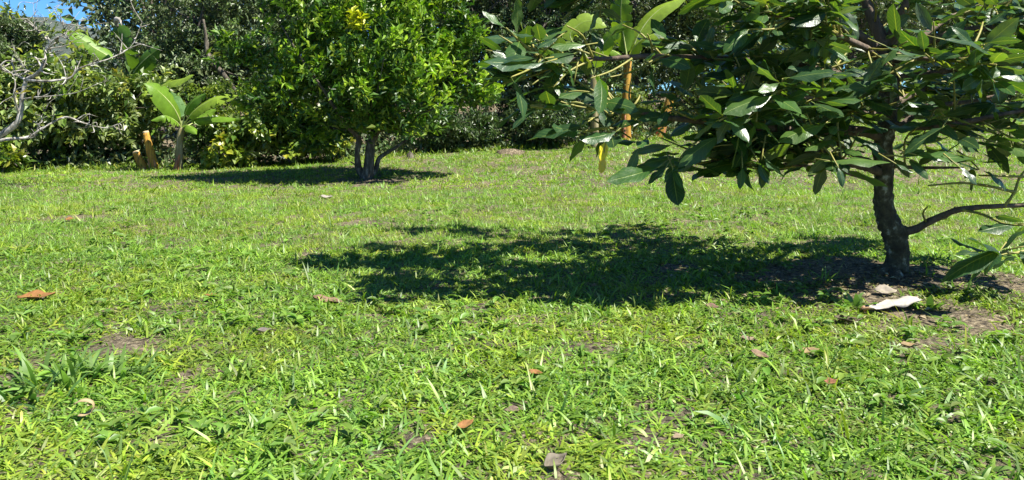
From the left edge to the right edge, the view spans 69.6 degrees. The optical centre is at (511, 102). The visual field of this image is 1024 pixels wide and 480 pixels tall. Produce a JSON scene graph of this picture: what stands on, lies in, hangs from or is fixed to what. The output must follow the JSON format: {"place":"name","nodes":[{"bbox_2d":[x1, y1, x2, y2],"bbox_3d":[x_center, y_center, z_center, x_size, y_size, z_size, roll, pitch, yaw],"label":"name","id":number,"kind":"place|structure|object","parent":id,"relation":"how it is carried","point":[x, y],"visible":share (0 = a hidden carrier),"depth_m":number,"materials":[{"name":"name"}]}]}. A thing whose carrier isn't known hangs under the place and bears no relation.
{"place":"outdoors","nodes":[
{"label":"outdoors","id":0,"kind":"place"},
{"bbox_2d":[0,12,348,99],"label":"hill","id":1,"kind":"structure","parent":0,"point":[59,27],"depth_m":233.26,"materials":[{"name":"green plant"}]},
{"bbox_2d":[451,0,504,118],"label":"forest tree","id":2,"kind":"object","parent":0,"point":[478,60],"depth_m":22.39,"materials":[{"name":"green plant"}]},
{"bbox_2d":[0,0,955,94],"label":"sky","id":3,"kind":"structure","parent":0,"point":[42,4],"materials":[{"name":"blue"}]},
{"bbox_2d":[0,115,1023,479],"bbox_3d":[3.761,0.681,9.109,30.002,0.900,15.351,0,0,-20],"label":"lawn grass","id":4,"kind":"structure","parent":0,"point":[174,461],"depth_m":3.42,"materials":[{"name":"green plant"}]},
{"bbox_2d":[73,398,94,415],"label":"fallen leaf","id":5,"kind":"object","parent":4,"relation":"on","point":[88,400],"visible":1,"depth_m":2.56,"materials":[{"name":"beige plant"}]},
{"bbox_2d":[257,327,271,331],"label":"fallen leaf","id":6,"kind":"object","parent":4,"relation":"on","point":[262,329],"visible":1,"depth_m":3.46,"materials":[{"name":"grey plant"}]},
{"bbox_2d":[313,294,341,302],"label":"fallen leaf","id":7,"kind":"object","parent":4,"relation":"on","point":[326,299],"visible":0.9,"depth_m":4.01,"materials":[{"name":"beige plant"}]},
{"bbox_2d":[457,419,473,427],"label":"fallen leaf","id":8,"kind":"object","parent":4,"relation":"on","point":[464,423],"visible":0.95,"depth_m":2.41,"materials":[{"name":"orange plant"}]},
{"bbox_2d":[505,405,522,411],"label":"fallen leaf","id":9,"kind":"object","parent":4,"relation":"on","point":[513,407],"visible":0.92,"depth_m":2.57,"materials":[{"name":"brown plant"}]},
{"bbox_2d":[529,369,542,373],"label":"fallen leaf","id":10,"kind":"object","parent":4,"relation":"on","point":[533,370],"visible":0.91,"depth_m":2.91,"materials":[{"name":"orange plant"}]},
{"bbox_2d":[672,433,683,437],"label":"fallen leaf","id":11,"kind":"object","parent":4,"relation":"on","point":[677,435],"visible":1,"depth_m":2.39,"materials":[{"name":"beige plant"}]},
{"bbox_2d":[706,303,718,307],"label":"fallen leaf","id":12,"kind":"object","parent":4,"relation":"on","point":[714,305],"visible":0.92,"depth_m":3.84,"materials":[{"name":"brown plant"}]},
{"bbox_2d":[740,335,756,339],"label":"fallen leaf","id":13,"kind":"object","parent":4,"relation":"on","point":[747,337],"visible":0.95,"depth_m":3.37,"materials":[{"name":"beige plant"}]},
{"bbox_2d":[751,349,768,357],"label":"fallen leaf","id":14,"kind":"object","parent":4,"relation":"on","point":[759,353],"visible":0.98,"depth_m":3.14,"materials":[{"name":"brown plant"}]},
{"bbox_2d":[799,347,819,352],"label":"fallen leaf","id":15,"kind":"object","parent":4,"relation":"on","point":[807,349],"visible":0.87,"depth_m":3.19,"materials":[{"name":"beige plant"}]},
{"bbox_2d":[824,377,836,383],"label":"fallen leaf","id":16,"kind":"object","parent":4,"relation":"on","point":[832,381],"visible":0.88,"depth_m":2.83,"materials":[{"name":"brown plant"}]},
{"bbox_2d":[834,314,863,321],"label":"fallen leaf","id":17,"kind":"object","parent":4,"relation":"on","point":[844,319],"visible":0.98,"depth_m":3.62,"materials":[{"name":"plant"}]},
{"bbox_2d":[0,88,1023,479],"bbox_3d":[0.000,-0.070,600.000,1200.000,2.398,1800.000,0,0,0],"label":"ground","id":18,"kind":"structure","parent":0,"point":[980,320],"depth_m":4.14,"materials":[{"name":"green plant"}]},
{"bbox_2d":[0,141,35,172],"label":"shrub","id":19,"kind":"object","parent":18,"relation":"on","point":[11,159],"visible":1,"depth_m":11.34,"materials":[{"name":"green plant"}]},
{"bbox_2d":[0,65,59,167],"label":"shrub","id":20,"kind":"object","parent":18,"relation":"on","point":[24,128],"visible":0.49,"depth_m":11.75,"materials":[{"name":"green plant"}]},
{"bbox_2d":[0,0,66,66],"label":"forest tree","id":21,"kind":"object","parent":18,"relation":"on","point":[18,31],"visible":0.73,"depth_m":13.41,"materials":[{"name":"green plant"}]},
{"bbox_2d":[17,290,54,298],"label":"fallen leaf","id":22,"kind":"object","parent":18,"relation":"on","point":[35,294],"visible":1,"depth_m":4.03,"materials":[{"name":"plant"}]},
{"bbox_2d":[0,364,86,412],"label":"weed clump","id":23,"kind":"object","parent":18,"relation":"on","point":[3,395],"visible":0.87,"depth_m":2.71,"materials":[{"name":"green plant"}]},
{"bbox_2d":[0,0,161,141],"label":"bare tree","id":24,"kind":"object","parent":18,"relation":"on","point":[11,127],"visible":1,"depth_m":9.58,"materials":[{"name":"grey plant"}]},
{"bbox_2d":[0,340,165,399],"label":"weed clump","id":25,"kind":"object","parent":18,"relation":"on","point":[25,367],"visible":0.84,"depth_m":2.89,"materials":[{"name":"green plant"}]},
{"bbox_2d":[28,347,156,380],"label":"weed clump","id":26,"kind":"object","parent":18,"relation":"on","point":[91,360],"visible":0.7,"depth_m":2.97,"materials":[{"name":"green plant"}]},
{"bbox_2d":[0,39,196,166],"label":"shrub","id":27,"kind":"object","parent":18,"relation":"on","point":[117,99],"visible":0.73,"depth_m":12.28,"materials":[{"name":"green plant"}]},
{"bbox_2d":[64,16,160,143],"bbox_3d":[-7.056,-0.178,13.280,1.852,2.659,0.720,0,0,16],"label":"banana plant","id":28,"kind":"object","parent":18,"relation":"on","point":[146,60],"visible":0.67,"depth_m":13.15,"materials":[{"name":"green plant"}]},
{"bbox_2d":[132,150,147,169],"bbox_3d":[-6.042,0.975,11.989,0.276,0.398,0.155,0,0,0],"label":"banana stump","id":29,"kind":"object","parent":18,"relation":"on","point":[138,158],"visible":0.74,"depth_m":11.94,"materials":[{"name":"brown plant"}]},
{"bbox_2d":[143,131,158,169],"bbox_3d":[-5.876,0.814,11.988,0.275,0.707,0.144,0,0,0],"label":"banana stump","id":30,"kind":"object","parent":18,"relation":"on","point":[151,154],"visible":0.86,"depth_m":11.94,"materials":[{"name":"brown plant"}]},
{"bbox_2d":[50,0,266,140],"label":"forest tree","id":31,"kind":"object","parent":18,"relation":"on","point":[104,16],"visible":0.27,"depth_m":19.58,"materials":[{"name":"green plant"}]},
{"bbox_2d":[70,0,309,143],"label":"forest tree","id":32,"kind":"object","parent":18,"relation":"on","point":[200,21],"visible":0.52,"depth_m":14.90,"materials":[{"name":"green plant"}]},
{"bbox_2d":[143,75,241,169],"bbox_3d":[-5.115,0.341,11.900,1.662,1.577,1.021,0,0,-9],"label":"banana plant","id":33,"kind":"object","parent":18,"relation":"on","point":[170,106],"visible":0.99,"depth_m":11.70,"materials":[{"name":"green plant"}]},
{"bbox_2d":[175,125,215,157],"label":"shrub","id":34,"kind":"object","parent":18,"relation":"on","point":[203,137],"visible":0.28,"depth_m":12.46,"materials":[{"name":"green plant"}]},
{"bbox_2d":[180,75,249,140],"bbox_3d":[-5.303,0.323,13.245,1.213,1.633,1.091,0,0,-22],"label":"shrub","id":35,"kind":"object","parent":18,"relation":"on","point":[212,90],"visible":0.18,"depth_m":13.03,"materials":[{"name":"green plant"}]},
{"bbox_2d":[198,131,260,169],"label":"shrub","id":36,"kind":"object","parent":18,"relation":"on","point":[222,152],"visible":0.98,"depth_m":11.93,"materials":[{"name":"green plant"}]},
{"bbox_2d":[183,0,368,98],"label":"forest tree","id":37,"kind":"object","parent":18,"relation":"on","point":[244,3],"visible":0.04,"depth_m":20.45,"materials":[{"name":"green plant"}]},
{"bbox_2d":[205,99,358,164],"bbox_3d":[-3.874,0.509,12.533,2.682,1.226,1.579,0,0,0],"label":"shrub","id":38,"kind":"object","parent":18,"relation":"on","point":[268,136],"visible":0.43,"depth_m":12.22,"materials":[{"name":"green plant"}]},
{"bbox_2d":[225,0,404,144],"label":"forest tree","id":39,"kind":"object","parent":18,"relation":"on","point":[273,27],"visible":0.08,"depth_m":15.51,"materials":[{"name":"green plant"}]},
{"bbox_2d":[195,0,504,178],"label":"citrus tree","id":40,"kind":"object","parent":18,"relation":"on","point":[437,54],"visible":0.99,"depth_m":9.83,"materials":[{"name":"green plant"}]},
{"bbox_2d":[406,151,413,158],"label":"leaf","id":41,"kind":"object","parent":18,"relation":"on","point":[410,154],"visible":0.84,"depth_m":12.76,"materials":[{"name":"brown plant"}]},
{"bbox_2d":[309,0,512,112],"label":"forest tree","id":42,"kind":"object","parent":18,"relation":"on","point":[444,23],"visible":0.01,"depth_m":20.54,"materials":[{"name":"green plant"}]},
{"bbox_2d":[367,0,534,142],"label":"forest tree","id":43,"kind":"object","parent":18,"relation":"on","point":[486,7],"visible":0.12,"depth_m":15.17,"materials":[{"name":"green plant"}]},
{"bbox_2d":[399,100,503,151],"bbox_3d":[-1.175,0.495,14.069,1.949,1.184,1.564,0,0,-24],"label":"shrub","id":44,"kind":"object","parent":18,"relation":"on","point":[466,131],"visible":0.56,"depth_m":13.85,"materials":[{"name":"green plant"}]},
{"bbox_2d":[387,0,606,123],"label":"forest tree","id":45,"kind":"object","parent":18,"relation":"on","point":[501,1],"visible":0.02,"depth_m":19.99,"materials":[{"name":"green plant"}]},
{"bbox_2d":[56,0,947,106],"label":"wood","id":46,"kind":"object","parent":18,"relation":"on","point":[68,17],"depth_m":28.86,"materials":[{"name":"green plant"}]},
{"bbox_2d":[494,148,524,154],"bbox_3d":[-0.034,0.871,13.050,0.608,0.131,0.426,0,0,0],"label":"earth mound","id":47,"kind":"object","parent":18,"relation":"on","point":[508,151],"visible":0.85,"depth_m":12.93,"materials":[{"name":"soil"}]},
{"bbox_2d":[0,120,1023,479],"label":"long grass","id":48,"kind":"structure","parent":18,"relation":"on","point":[314,160],"depth_m":5.31,"materials":[{"name":"green plant"}]},
{"bbox_2d":[0,184,1023,479],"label":"thatch","id":49,"kind":"object","parent":18,"relation":"on","point":[518,310],"visible":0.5,"depth_m":4.00,"materials":[{"name":"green plant"}]},
{"bbox_2d":[17,86,1021,168],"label":"undergrowth","id":50,"kind":"object","parent":18,"relation":"on","point":[390,143],"visible":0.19,"depth_m":13.52,"materials":[{"name":"green plant"}]},
{"bbox_2d":[499,95,590,144],"bbox_3d":[0.688,0.363,14.155,1.880,1.156,1.690,0,0,0],"label":"shrub","id":51,"kind":"object","parent":18,"relation":"on","point":[556,117],"visible":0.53,"depth_m":13.88,"materials":[{"name":"green plant"}]},
{"bbox_2d":[544,452,566,469],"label":"fallen leaf","id":52,"kind":"object","parent":18,"relation":"on","point":[548,461],"visible":0.97,"depth_m":2.19,"materials":[{"name":"beige plant"}]},
{"bbox_2d":[464,0,652,145],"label":"forest tree","id":53,"kind":"object","parent":18,"relation":"on","point":[546,18],"visible":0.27,"depth_m":14.92,"materials":[{"name":"green plant"}]},
{"bbox_2d":[543,13,622,147],"bbox_3d":[1.174,-0.385,13.783,2.011,2.586,0.406,0,0,25],"label":"banana plant","id":54,"kind":"object","parent":18,"relation":"on","point":[582,22],"visible":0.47,"depth_m":13.70,"materials":[{"name":"green plant"}]},
{"bbox_2d":[579,83,664,135],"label":"shrub","id":55,"kind":"object","parent":18,"relation":"on","point":[635,92],"visible":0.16,"depth_m":16.02,"materials":[{"name":"green plant"}]},
{"bbox_2d":[589,0,684,139],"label":"banana plant","id":56,"kind":"object","parent":18,"relation":"on","point":[627,40],"visible":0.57,"depth_m":14.99,"materials":[{"name":"green plant"}]},
{"bbox_2d":[555,0,729,128],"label":"forest tree","id":57,"kind":"object","parent":18,"relation":"on","point":[640,8],"visible":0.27,"depth_m":16.73,"materials":[{"name":"green plant"}]},
{"bbox_2d":[556,0,739,101],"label":"forest tree","id":58,"kind":"object","parent":18,"relation":"on","point":[619,64],"visible":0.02,"depth_m":20.48,"materials":[{"name":"green plant"}]},
{"bbox_2d":[653,98,673,137],"bbox_3d":[3.168,0.344,15.421,0.484,1.008,0.221,0,0,0],"label":"banana stump","id":59,"kind":"object","parent":18,"relation":"on","point":[667,102],"visible":0.21,"depth_m":15.34,"materials":[{"name":"brown plant"}]},
{"bbox_2d":[657,69,726,130],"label":"shrub","id":60,"kind":"object","parent":18,"relation":"on","point":[687,104],"visible":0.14,"depth_m":16.68,"materials":[{"name":"green plant"}]},
{"bbox_2d":[627,0,855,128],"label":"forest tree","id":61,"kind":"object","parent":18,"relation":"on","point":[706,67],"visible":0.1,"depth_m":16.73,"materials":[{"name":"green plant"}]},
{"bbox_2d":[476,0,1023,281],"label":"avocado tree","id":62,"kind":"object","parent":18,"relation":"on","point":[752,115],"visible":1,"depth_m":4.06,"materials":[{"name":"green plant"}]},
{"bbox_2d":[510,245,1023,348],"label":"leaf litter","id":63,"kind":"object","parent":18,"relation":"on","point":[867,281],"visible":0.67,"depth_m":4.34,"materials":[{"name":"brown plant"}]},
{"bbox_2d":[673,0,860,82],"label":"forest tree","id":64,"kind":"object","parent":18,"relation":"on","point":[731,29],"depth_m":21.52,"materials":[{"name":"green plant"}]},
{"bbox_2d":[766,63,870,124],"bbox_3d":[7.303,-0.088,17.012,3.377,1.611,1.414,0,0,0],"label":"shrub","id":65,"kind":"object","parent":18,"relation":"on","point":[827,83],"visible":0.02,"depth_m":16.86,"materials":[{"name":"green plant"}]},
{"bbox_2d":[812,261,845,282],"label":"weed clump","id":66,"kind":"object","parent":18,"relation":"on","point":[826,276],"visible":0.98,"depth_m":4.41,"materials":[{"name":"green plant"}]},
{"bbox_2d":[830,292,863,308],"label":"weed clump","id":67,"kind":"object","parent":18,"relation":"on","point":[849,300],"visible":0.8,"depth_m":3.92,"materials":[{"name":"green plant"}]},
{"bbox_2d":[765,0,962,107],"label":"forest tree","id":68,"kind":"object","parent":18,"relation":"on","point":[882,7],"visible":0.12,"depth_m":18.07,"materials":[{"name":"green plant"}]},
{"bbox_2d":[779,0,950,69],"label":"forest tree","id":69,"kind":"object","parent":18,"relation":"on","point":[861,60],"depth_m":22.77,"materials":[{"name":"green plant"}]},
{"bbox_2d":[875,284,896,292],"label":"fallen leaf","id":70,"kind":"object","parent":18,"relation":"on","point":[883,288],"visible":1,"depth_m":4.11,"materials":[{"name":"beige plant"}]},
{"bbox_2d":[860,295,921,311],"bbox_3d":[1.987,1.052,3.844,0.361,0.059,0.101,0,0,-18],"label":"dried sheath","id":71,"kind":"object","parent":18,"relation":"on","point":[903,301],"visible":0.99,"depth_m":3.83,"materials":[{"name":"white plant"}]},
{"bbox_2d":[900,341,914,345],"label":"fallen leaf","id":72,"kind":"object","parent":18,"relation":"on","point":[904,343],"visible":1,"depth_m":3.26,"materials":[{"name":"beige plant"}]},
{"bbox_2d":[830,6,999,97],"bbox_3d":[13.044,-4.281,24.210,8.830,9.146,3.716,0,0,0],"label":"forest tree","id":73,"kind":"object","parent":18,"relation":"on","point":[929,35],"visible":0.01,"depth_m":23.66,"materials":[{"name":"green plant"}]},
{"bbox_2d":[909,291,945,309],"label":"weed clump","id":74,"kind":"object","parent":18,"relation":"on","point":[930,301],"visible":0.77,"depth_m":3.90,"materials":[{"name":"green plant"}]},
{"bbox_2d":[915,1,965,69],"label":"forest tree","id":75,"kind":"object","parent":18,"relation":"on","point":[932,45],"visible":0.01,"depth_m":25.78,"materials":[{"name":"green plant"}]},
{"bbox_2d":[898,0,1023,101],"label":"forest tree","id":76,"kind":"object","parent":18,"relation":"on","point":[953,9],"visible":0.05,"depth_m":19.70,"materials":[{"name":"green plant"}]},
{"bbox_2d":[900,64,1023,110],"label":"shrub","id":77,"kind":"object","parent":18,"relation":"on","point":[1018,94],"visible":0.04,"depth_m":18.16,"materials":[{"name":"green plant"}]},
{"bbox_2d":[937,274,987,289],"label":"weed clump","id":78,"kind":"object","parent":18,"relation":"on","point":[946,282],"visible":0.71,"depth_m":4.23,"materials":[{"name":"green plant"}]}
]}

